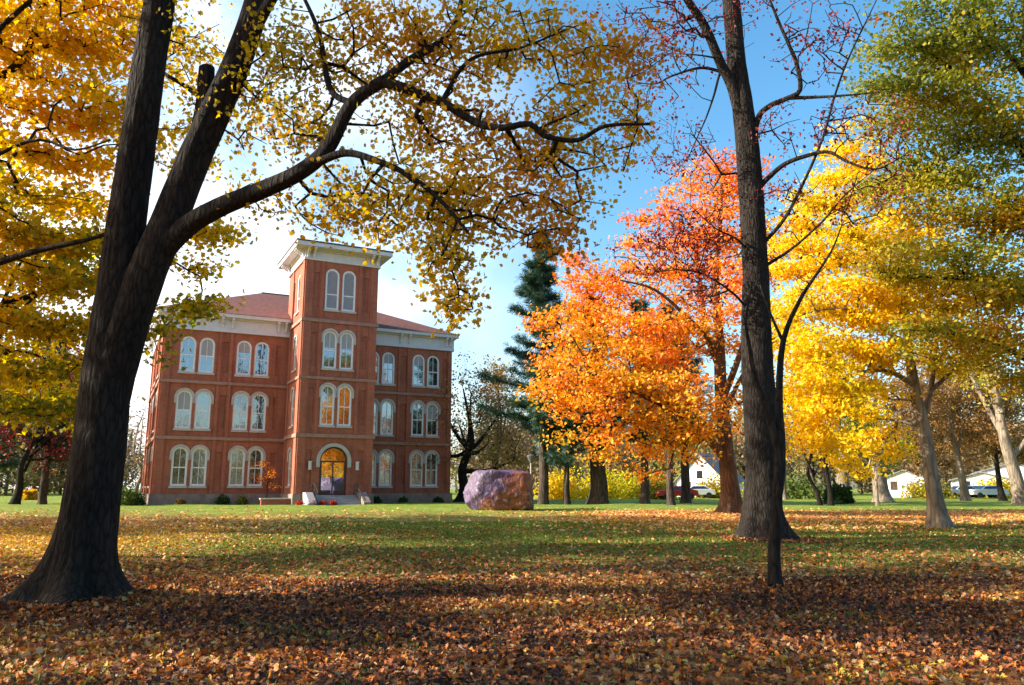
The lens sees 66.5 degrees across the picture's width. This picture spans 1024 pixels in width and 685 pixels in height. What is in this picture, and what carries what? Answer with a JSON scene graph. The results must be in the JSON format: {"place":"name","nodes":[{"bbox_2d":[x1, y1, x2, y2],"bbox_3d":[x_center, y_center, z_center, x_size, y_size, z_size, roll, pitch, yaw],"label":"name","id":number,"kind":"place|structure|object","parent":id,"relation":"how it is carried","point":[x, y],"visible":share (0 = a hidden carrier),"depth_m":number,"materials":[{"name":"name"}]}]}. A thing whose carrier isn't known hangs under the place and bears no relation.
{"place":"outdoors","nodes":[
{"label":"outdoors","id":0,"kind":"place"},
{"bbox_2d":[0,489,1023,684],"bbox_3d":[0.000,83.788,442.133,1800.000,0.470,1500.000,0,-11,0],"label":"lawn","id":1,"kind":"structure","parent":0,"point":[863,502],"depth_m":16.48,"materials":[{"name":"plant"}]},
{"bbox_2d":[0,344,33,471],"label":"oak tree","id":2,"kind":"object","parent":1,"relation":"on","point":[6,463],"visible":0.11,"depth_m":65.61,"materials":[{"name":"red plant"}]},
{"bbox_2d":[22,488,38,499],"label":"bush","id":3,"kind":"object","parent":1,"relation":"on","point":[30,494],"visible":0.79,"depth_m":83.04,"materials":[{"name":"yellow plant"}]},
{"bbox_2d":[0,343,82,503],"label":"dark oak","id":4,"kind":"object","parent":1,"relation":"on","point":[16,498],"visible":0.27,"depth_m":61.13,"materials":[{"name":"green plant"}]},
{"bbox_2d":[10,336,78,503],"bbox_3d":[-37.336,6.018,64.342,7.057,14.713,6.380,5,-12,-23],"label":"oak tree","id":5,"kind":"object","parent":1,"relation":"on","point":[42,494],"visible":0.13,"depth_m":63.13,"materials":[{"name":"red plant"}]},
{"bbox_2d":[0,127,103,436],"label":"maple tree","id":6,"kind":"object","parent":1,"relation":"on","point":[44,387],"visible":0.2,"depth_m":31.11,"materials":[{"name":"yellow plant"}]},
{"bbox_2d":[31,371,80,470],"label":"oak tree","id":7,"kind":"object","parent":1,"relation":"on","point":[59,467],"visible":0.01,"depth_m":70.31,"materials":[{"name":"red plant"}]},
{"bbox_2d":[37,415,145,483],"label":"bare tree","id":8,"kind":"object","parent":1,"relation":"on","point":[129,449],"visible":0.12,"depth_m":83.26,"materials":[{"name":"brown plant"}]},
{"bbox_2d":[0,0,257,437],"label":"maple tree","id":9,"kind":"object","parent":1,"relation":"on","point":[37,37],"visible":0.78,"depth_m":19.80,"materials":[{"name":"yellow plant"}]},
{"bbox_2d":[121,480,141,505],"bbox_3d":[-28.624,10.970,56.976,2.541,1.865,2.463,9,-14,-40],"label":"shrub","id":10,"kind":"object","parent":1,"relation":"on","point":[124,495],"visible":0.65,"depth_m":56.78,"materials":[{"name":"green plant"}]},
{"bbox_2d":[124,397,147,492],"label":"bare tree","id":11,"kind":"object","parent":1,"relation":"on","point":[135,458],"visible":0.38,"depth_m":86.99,"materials":[{"name":"brown plant"}]},
{"bbox_2d":[126,491,146,504],"bbox_3d":[-27.852,11.555,57.852,1.571,1.038,1.631,0,-11,0],"label":"shrub","id":12,"kind":"object","parent":1,"relation":"on","point":[142,501],"visible":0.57,"depth_m":57.70,"materials":[{"name":"green plant"}]},
{"bbox_2d":[175,498,185,503],"bbox_3d":[-24.978,11.988,58.820,0.787,0.489,0.809,8,-13,-37],"label":"shrub","id":13,"kind":"object","parent":1,"relation":"on","point":[181,501],"visible":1,"depth_m":58.64,"materials":[{"name":"brown plant"}]},
{"bbox_2d":[214,494,230,504],"bbox_3d":[-22.349,12.047,60.205,1.235,0.942,1.224,8,-13,-35],"label":"shrub","id":14,"kind":"object","parent":1,"relation":"on","point":[222,499],"visible":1,"depth_m":59.96,"materials":[{"name":"green plant"}]},
{"bbox_2d":[236,495,248,504],"bbox_3d":[-21.034,12.229,60.698,1.012,0.773,0.890,-9,-14,40],"label":"shrub","id":15,"kind":"object","parent":1,"relation":"on","point":[241,500],"visible":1,"depth_m":60.51,"materials":[{"name":"green plant"}]},
{"bbox_2d":[254,460,278,497],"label":"ornamental tree","id":16,"kind":"object","parent":1,"relation":"on","point":[271,472],"visible":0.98,"depth_m":60.39,"materials":[{"name":"orange plant"}]},
{"bbox_2d":[259,498,290,504],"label":"garden wall","id":17,"kind":"structure","parent":1,"relation":"on","point":[275,501],"depth_m":58.66,"materials":[{"name":"red brick"}]},
{"bbox_2d":[295,499,304,504],"bbox_3d":[-15.460,11.654,56.937,0.702,0.446,0.846,0,-11,0],"label":"flower clump","id":18,"kind":"object","parent":1,"relation":"on","point":[301,502],"visible":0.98,"depth_m":56.77,"materials":[{"name":"red plant"}]},
{"bbox_2d":[141,238,458,504],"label":"brick hall","id":19,"kind":"structure","parent":1,"relation":"on","point":[320,379],"depth_m":62.86,"materials":[{"name":"brick"}]},
{"bbox_2d":[168,444,190,487],"bbox_3d":[-25.608,9.512,60.114,1.500,3.330,0.290,5,-12,-27],"label":"window","id":20,"kind":"structure","parent":19,"relation":"in","point":[179,455],"depth_m":60.17,"materials":[{"name":"glass"}]},
{"bbox_2d":[173,388,194,430],"bbox_3d":[-25.608,5.187,60.919,1.500,3.330,0.290,5,-12,-27],"label":"window","id":21,"kind":"structure","parent":19,"relation":"in","point":[183,398],"depth_m":60.97,"materials":[{"name":"glass"}]},
{"bbox_2d":[177,336,196,373],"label":"window","id":22,"kind":"structure","parent":19,"relation":"in","point":[189,357],"depth_m":61.79,"materials":[{"name":"glass"}]},
{"bbox_2d":[188,445,209,487],"bbox_3d":[-24.361,9.629,60.738,1.500,3.330,0.290,5,-12,-27],"label":"window","id":23,"kind":"structure","parent":19,"relation":"in","point":[198,454],"depth_m":60.80,"materials":[{"name":"glass"}]},
{"bbox_2d":[192,389,213,430],"bbox_3d":[-24.361,5.303,61.544,1.500,3.330,0.290,5,-12,-27],"label":"window","id":24,"kind":"structure","parent":19,"relation":"in","point":[203,401],"depth_m":61.61,"materials":[{"name":"glass"}]},
{"bbox_2d":[197,338,214,374],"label":"window","id":25,"kind":"structure","parent":19,"relation":"in","point":[205,365],"depth_m":62.40,"materials":[{"name":"glass"}]},
{"bbox_2d":[227,446,246,487],"bbox_3d":[-21.839,9.864,62.002,1.500,3.330,0.290,5,-12,-27],"label":"window","id":26,"kind":"structure","parent":19,"relation":"in","point":[237,454],"depth_m":62.06,"materials":[{"name":"glass"}]},
{"bbox_2d":[231,391,250,431],"bbox_3d":[-21.839,5.538,62.807,1.500,3.330,0.290,5,-12,-27],"label":"window","id":27,"kind":"structure","parent":19,"relation":"in","point":[239,400],"depth_m":62.87,"materials":[{"name":"glass"}]},
{"bbox_2d":[234,341,251,376],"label":"window","id":28,"kind":"structure","parent":19,"relation":"in","point":[244,348],"depth_m":63.66,"materials":[{"name":"glass"}]},
{"bbox_2d":[245,446,265,487],"bbox_3d":[-20.588,9.981,62.629,1.500,3.330,0.290,5,-12,-27],"label":"window","id":29,"kind":"structure","parent":19,"relation":"in","point":[254,455],"depth_m":62.69,"materials":[{"name":"glass"}]},
{"bbox_2d":[249,392,268,432],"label":"window","id":30,"kind":"structure","parent":19,"relation":"in","point":[259,401],"depth_m":63.49,"materials":[{"name":"glass"}]},
{"bbox_2d":[252,342,268,378],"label":"window","id":31,"kind":"structure","parent":19,"relation":"in","point":[261,358],"depth_m":64.28,"materials":[{"name":"glass"}]},
{"bbox_2d":[285,447,291,487],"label":"window","id":32,"kind":"structure","parent":19,"relation":"in","point":[289,455],"depth_m":61.70,"materials":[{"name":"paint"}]},
{"bbox_2d":[288,387,294,428],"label":"window","id":33,"kind":"structure","parent":19,"relation":"in","point":[292,397],"depth_m":62.56,"materials":[{"name":"paint"}]},
{"bbox_2d":[291,334,297,372],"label":"window","id":34,"kind":"structure","parent":19,"relation":"in","point":[295,337],"depth_m":63.35,"materials":[{"name":"paint"}]},
{"bbox_2d":[294,275,299,315],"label":"window","id":35,"kind":"structure","parent":19,"relation":"in","point":[297,312],"depth_m":64.38,"materials":[{"name":"paint"}]},
{"bbox_2d":[318,382,336,427],"bbox_3d":[-14.488,4.894,61.258,1.460,3.530,0.290,5,-12,-27],"label":"window","id":36,"kind":"structure","parent":19,"relation":"in","point":[327,393],"depth_m":61.32,"materials":[{"name":"glass"}]},
{"bbox_2d":[321,328,338,370],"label":"window","id":37,"kind":"structure","parent":19,"relation":"in","point":[330,338],"depth_m":62.14,"materials":[{"name":"glass"}]},
{"bbox_2d":[323,269,339,311],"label":"window","id":38,"kind":"structure","parent":19,"relation":"in","point":[332,275],"depth_m":63.02,"materials":[{"name":"glass"}]},
{"bbox_2d":[318,447,346,494],"bbox_3d":[-13.936,9.988,60.732,2.150,3.700,0.129,5,-12,-27],"label":"door","id":39,"kind":"structure","parent":19,"relation":"in","point":[333,461],"depth_m":60.74,"materials":[{"name":"brown glass"}]},
{"bbox_2d":[336,383,353,427],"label":"window","id":40,"kind":"structure","parent":19,"relation":"in","point":[344,394],"depth_m":61.93,"materials":[{"name":"glass"}]},
{"bbox_2d":[338,330,355,371],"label":"window","id":41,"kind":"structure","parent":19,"relation":"in","point":[347,339],"depth_m":62.73,"materials":[{"name":"glass"}]},
{"bbox_2d":[340,271,355,313],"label":"window","id":42,"kind":"structure","parent":19,"relation":"in","point":[349,278],"depth_m":63.63,"materials":[{"name":"glass"}]},
{"bbox_2d":[371,449,378,487],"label":"window","id":43,"kind":"structure","parent":19,"relation":"in","point":[375,453],"depth_m":67.07,"materials":[{"name":"paint"}]},
{"bbox_2d":[373,398,379,435],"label":"window","id":44,"kind":"structure","parent":19,"relation":"in","point":[376,406],"depth_m":67.91,"materials":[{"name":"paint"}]},
{"bbox_2d":[375,352,379,384],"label":"window","id":45,"kind":"structure","parent":19,"relation":"in","point":[377,355],"depth_m":68.65,"materials":[{"name":"paint"}]},
{"bbox_2d":[378,449,393,487],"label":"window","id":46,"kind":"structure","parent":19,"relation":"in","point":[385,459],"depth_m":67.55,"materials":[{"name":"glass"}]},
{"bbox_2d":[379,398,395,436],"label":"window","id":47,"kind":"structure","parent":19,"relation":"in","point":[385,407],"depth_m":68.33,"materials":[{"name":"glass"}]},
{"bbox_2d":[381,352,395,385],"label":"window","id":48,"kind":"structure","parent":19,"relation":"in","point":[388,360],"depth_m":69.13,"materials":[{"name":"glass"}]},
{"bbox_2d":[409,450,424,487],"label":"window","id":49,"kind":"structure","parent":19,"relation":"in","point":[416,460],"depth_m":68.80,"materials":[{"name":"glass"}]},
{"bbox_2d":[410,400,424,437],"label":"window","id":50,"kind":"structure","parent":19,"relation":"in","point":[417,418],"depth_m":69.59,"materials":[{"name":"glass"}]},
{"bbox_2d":[411,355,425,387],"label":"window","id":51,"kind":"structure","parent":19,"relation":"in","point":[418,360],"depth_m":70.39,"materials":[{"name":"glass"}]},
{"bbox_2d":[424,450,439,487],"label":"window","id":52,"kind":"structure","parent":19,"relation":"in","point":[430,475],"depth_m":69.40,"materials":[{"name":"glass"}]},
{"bbox_2d":[425,401,440,437],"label":"window","id":53,"kind":"structure","parent":19,"relation":"in","point":[431,418],"depth_m":70.21,"materials":[{"name":"glass"}]},
{"bbox_2d":[426,356,439,388],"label":"window","id":54,"kind":"structure","parent":19,"relation":"in","point":[433,362],"depth_m":71.02,"materials":[{"name":"glass"}]},
{"bbox_2d":[319,500,326,504],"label":"flower clump","id":55,"kind":"object","parent":1,"relation":"on","point":[324,502],"visible":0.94,"depth_m":57.55,"materials":[{"name":"red plant"}]},
{"bbox_2d":[328,500,336,504],"bbox_3d":[-13.245,11.867,57.840,0.648,0.438,0.640,-10,-14,43],"label":"flower clump","id":56,"kind":"object","parent":1,"relation":"on","point":[332,502],"visible":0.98,"depth_m":57.77,"materials":[{"name":"red plant"}]},
{"bbox_2d":[0,0,693,611],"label":"maple tree","id":57,"kind":"object","parent":1,"relation":"on","point":[80,560],"visible":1,"depth_m":11.53,"materials":[{"name":"brown plant"}]},
{"bbox_2d":[374,496,381,502],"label":"shrub","id":58,"kind":"object","parent":1,"relation":"on","point":[377,500],"visible":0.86,"depth_m":65.37,"materials":[{"name":"green plant"}]},
{"bbox_2d":[398,496,407,501],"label":"shrub","id":59,"kind":"object","parent":1,"relation":"on","point":[402,499],"visible":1,"depth_m":66.49,"materials":[{"name":"green plant"}]},
{"bbox_2d":[432,496,443,502],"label":"shrub","id":60,"kind":"object","parent":1,"relation":"on","point":[438,500],"visible":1,"depth_m":67.81,"materials":[{"name":"green plant"}]},
{"bbox_2d":[404,351,537,501],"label":"bare tree","id":61,"kind":"object","parent":1,"relation":"on","point":[469,445],"visible":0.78,"depth_m":70.83,"materials":[{"name":"brown plant"}]},
{"bbox_2d":[452,356,538,475],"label":"larch tree","id":62,"kind":"object","parent":1,"relation":"on","point":[502,438],"visible":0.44,"depth_m":83.50,"materials":[{"name":"brown plant"}]},
{"bbox_2d":[463,469,533,510],"bbox_3d":[-0.784,8.919,45.710,4.202,2.951,2.832,0,-11,0],"label":"painted boulder","id":63,"kind":"object","parent":1,"relation":"on","point":[499,490],"visible":0.84,"depth_m":44.59,"materials":[{"name":"stone"}]},
{"bbox_2d":[0,506,1023,684],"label":"fallen leaves","id":64,"kind":"object","parent":1,"relation":"on","point":[152,594],"visible":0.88,"depth_m":9.89,"materials":[{"name":"orange plant"}]},
{"bbox_2d":[0,387,1023,495],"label":"woods","id":65,"kind":"object","parent":1,"relation":"on","point":[56,483],"visible":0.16,"depth_m":146.32,"materials":[{"name":"plant"}]},
{"bbox_2d":[527,454,534,475],"bbox_3d":[1.382,10.028,57.130,0.600,3.720,0.600,0,-11,0],"label":"lamp post","id":66,"kind":"object","parent":1,"relation":"on","point":[530,457],"visible":0.67,"depth_m":57.24,"materials":[{"name":"white metal"}]},
{"bbox_2d":[473,228,605,503],"bbox_3d":[2.166,1.589,62.549,9.301,22.681,9.490,5,-12,-27],"label":"pine tree","id":67,"kind":"object","parent":1,"relation":"on","point":[535,288],"visible":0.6,"depth_m":62.36,"materials":[{"name":"green plant"}]},
{"bbox_2d":[533,466,588,498],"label":"bush","id":68,"kind":"object","parent":1,"relation":"on","point":[556,492],"visible":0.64,"depth_m":87.61,"materials":[{"name":"yellow plant"}]},
{"bbox_2d":[530,365,602,504],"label":"pine tree","id":69,"kind":"object","parent":1,"relation":"on","point":[565,461],"visible":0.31,"depth_m":60.52,"materials":[{"name":"green plant"}]},
{"bbox_2d":[565,295,637,503],"bbox_3d":[7.089,4.492,63.434,7.313,17.354,7.488,0,-11,0],"label":"pine tree","id":70,"kind":"object","parent":1,"relation":"on","point":[598,493],"visible":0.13,"depth_m":61.66,"materials":[{"name":"plant"}]},
{"bbox_2d":[577,464,629,498],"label":"bush","id":71,"kind":"object","parent":1,"relation":"on","point":[612,491],"visible":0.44,"depth_m":89.84,"materials":[{"name":"yellow plant"}]},
{"bbox_2d":[608,468,650,498],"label":"bush","id":72,"kind":"object","parent":1,"relation":"on","point":[631,486],"visible":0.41,"depth_m":93.25,"materials":[{"name":"yellow plant"}]},
{"bbox_2d":[601,298,658,503],"bbox_3d":[9.928,4.535,62.251,6.516,16.651,7.117,0,-11,0],"label":"pine tree","id":73,"kind":"object","parent":1,"relation":"on","point":[644,493],"visible":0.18,"depth_m":61.35,"materials":[{"name":"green plant"}]},
{"bbox_2d":[631,467,680,499],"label":"bush","id":74,"kind":"object","parent":1,"relation":"on","point":[653,488],"visible":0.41,"depth_m":87.67,"materials":[{"name":"yellow plant"}]},
{"bbox_2d":[515,143,812,513],"bbox_3d":[8.935,-0.938,41.889,17.629,20.466,12.714,0,-11,0],"label":"maple tree","id":75,"kind":"object","parent":1,"relation":"on","point":[629,379],"visible":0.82,"depth_m":40.33,"materials":[{"name":"orange plant"}]},
{"bbox_2d":[637,302,709,504],"bbox_3d":[11.846,4.471,58.157,5.579,15.356,5.678,0,-11,0],"label":"pine tree","id":76,"kind":"object","parent":1,"relation":"on","point":[670,492],"visible":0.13,"depth_m":57.21,"materials":[{"name":"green plant"}]},
{"bbox_2d":[655,486,698,498],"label":"parked car","id":77,"kind":"object","parent":1,"relation":"on","point":[677,491],"visible":0.6,"depth_m":85.59,"materials":[{"name":"paint"}]},
{"bbox_2d":[655,313,713,502],"bbox_3d":[13.989,5.351,65.751,6.966,16.338,6.859,0,-11,0],"label":"tree","id":78,"kind":"object","parent":1,"relation":"on","point":[685,487],"visible":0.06,"depth_m":64.94,"materials":[{"name":"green plant"}]},
{"bbox_2d":[690,485,715,497],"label":"parked car","id":79,"kind":"object","parent":1,"relation":"on","point":[703,490],"visible":0.51,"depth_m":93.46,"materials":[{"name":"paint"}]},
{"bbox_2d":[692,472,719,497],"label":"bush","id":80,"kind":"object","parent":1,"relation":"on","point":[715,487],"visible":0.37,"depth_m":95.60,"materials":[{"name":"yellow plant"}]},
{"bbox_2d":[674,453,744,496],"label":"white house","id":81,"kind":"structure","parent":1,"relation":"on","point":[697,472],"depth_m":110.77,"materials":[{"name":"white paint"}]},
{"bbox_2d":[696,470,703,478],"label":"window","id":82,"kind":"structure","parent":81,"relation":"in","point":[699,473],"depth_m":110.42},
{"bbox_2d":[739,482,743,498],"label":"bush","id":83,"kind":"object","parent":1,"relation":"on","point":[742,491],"visible":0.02,"depth_m":91.05,"materials":[{"name":"yellow plant"}]},
{"bbox_2d":[581,0,922,540],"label":"oak tree","id":84,"kind":"object","parent":1,"relation":"on","point":[754,521],"visible":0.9,"depth_m":24.95,"materials":[{"name":"red plant"}]},
{"bbox_2d":[736,387,820,499],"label":"bare tree","id":85,"kind":"object","parent":1,"relation":"on","point":[785,497],"visible":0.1,"depth_m":82.94,"materials":[{"name":"yellow plant"}]},
{"bbox_2d":[732,191,867,589],"bbox_3d":[5.223,0.730,13.414,2.678,7.029,0.878,2,-11,-12],"label":"sapling tree","id":86,"kind":"object","parent":1,"relation":"on","point":[776,426],"visible":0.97,"depth_m":13.11,"materials":[{"name":"brown plant"}]},
{"bbox_2d":[786,469,825,498],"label":"bush","id":87,"kind":"object","parent":1,"relation":"on","point":[804,489],"visible":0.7,"depth_m":87.34,"materials":[{"name":"green plant"}]},
{"bbox_2d":[783,381,839,505],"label":"young tree","id":88,"kind":"object","parent":1,"relation":"on","point":[816,491],"visible":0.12,"depth_m":56.15,"materials":[{"name":"yellow plant"}]},
{"bbox_2d":[783,381,869,505],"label":"young tree","id":89,"kind":"object","parent":1,"relation":"on","point":[830,500],"visible":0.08,"depth_m":54.92,"materials":[{"name":"yellow plant"}]},
{"bbox_2d":[783,328,887,501],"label":"ash tree","id":90,"kind":"object","parent":1,"relation":"on","point":[845,474],"visible":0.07,"depth_m":72.57,"materials":[{"name":"yellow plant"}]},
{"bbox_2d":[821,482,853,503],"bbox_3d":[26.058,12.134,62.852,2.524,1.958,2.545,9,-14,-40],"label":"bush","id":91,"kind":"object","parent":1,"relation":"on","point":[843,494],"visible":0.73,"depth_m":62.25,"materials":[{"name":"green plant"}]},
{"bbox_2d":[792,321,930,501],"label":"ash tree","id":92,"kind":"object","parent":1,"relation":"on","point":[884,492],"visible":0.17,"depth_m":70.41,"materials":[{"name":"yellow plant"}]},
{"bbox_2d":[838,398,920,505],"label":"young tree","id":93,"kind":"object","parent":1,"relation":"on","point":[857,423],"visible":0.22,"depth_m":55.03,"materials":[{"name":"yellow plant"}]},
{"bbox_2d":[765,115,1022,528],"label":"maple tree","id":94,"kind":"object","parent":1,"relation":"on","point":[827,402],"visible":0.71,"depth_m":29.81,"materials":[{"name":"yellow plant"}]},
{"bbox_2d":[887,470,923,496],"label":"white house","id":95,"kind":"structure","parent":1,"relation":"on","point":[895,483],"depth_m":106.54,"materials":[{"name":"white paint"}]},
{"bbox_2d":[889,481,898,490],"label":"window","id":96,"kind":"structure","parent":95,"relation":"in","point":[894,486],"depth_m":106.80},
{"bbox_2d":[829,0,1023,410],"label":"locust tree","id":97,"kind":"object","parent":1,"relation":"on","point":[937,49],"visible":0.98,"depth_m":28.26,"materials":[{"name":"green plant"}]},
{"bbox_2d":[900,477,959,498],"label":"bush","id":98,"kind":"object","parent":1,"relation":"on","point":[920,492],"visible":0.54,"depth_m":93.92,"materials":[{"name":"yellow plant"}]},
{"bbox_2d":[878,376,983,481],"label":"brown oak","id":99,"kind":"object","parent":1,"relation":"on","point":[948,467],"visible":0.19,"depth_m":90.70,"materials":[{"name":"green plant"}]},
{"bbox_2d":[878,345,1023,500],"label":"brown oak","id":100,"kind":"object","parent":1,"relation":"on","point":[948,401],"visible":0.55,"depth_m":74.63,"materials":[{"name":"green plant"}]},
{"bbox_2d":[948,486,977,497],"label":"parked car","id":101,"kind":"object","parent":1,"relation":"on","point":[953,490],"visible":0.24,"depth_m":94.48,"materials":[{"name":"paint"}]},
{"bbox_2d":[921,287,1023,504],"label":"ash tree","id":102,"kind":"object","parent":1,"relation":"on","point":[1013,469],"visible":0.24,"depth_m":59.37,"materials":[{"name":"brown plant"}]},
{"bbox_2d":[924,369,1023,500],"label":"brown oak","id":103,"kind":"object","parent":1,"relation":"on","point":[1000,488],"visible":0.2,"depth_m":78.46,"materials":[{"name":"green plant"}]},
{"bbox_2d":[948,472,1008,496],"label":"white garage","id":104,"kind":"structure","parent":1,"relation":"on","point":[974,478],"depth_m":104.68,"materials":[{"name":"white paint"}]},
{"bbox_2d":[969,485,1008,497],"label":"parked car","id":105,"kind":"object","parent":1,"relation":"on","point":[981,491],"visible":0.73,"depth_m":93.47,"materials":[{"name":"paint"}]},
{"bbox_2d":[972,473,1011,497],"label":"bush","id":106,"kind":"object","parent":1,"relation":"on","point":[1006,485],"visible":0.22,"depth_m":97.74,"materials":[{"name":"yellow plant"}]},
{"bbox_2d":[971,464,1023,478],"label":"white house","id":107,"kind":"structure","parent":1,"relation":"on","point":[1003,470],"depth_m":111.10,"materials":[{"name":"white paint"}]},
{"bbox_2d":[0,0,1023,488],"label":"sky","id":108,"kind":"structure","parent":0,"point":[257,271],"materials":[{"name":"blue"}]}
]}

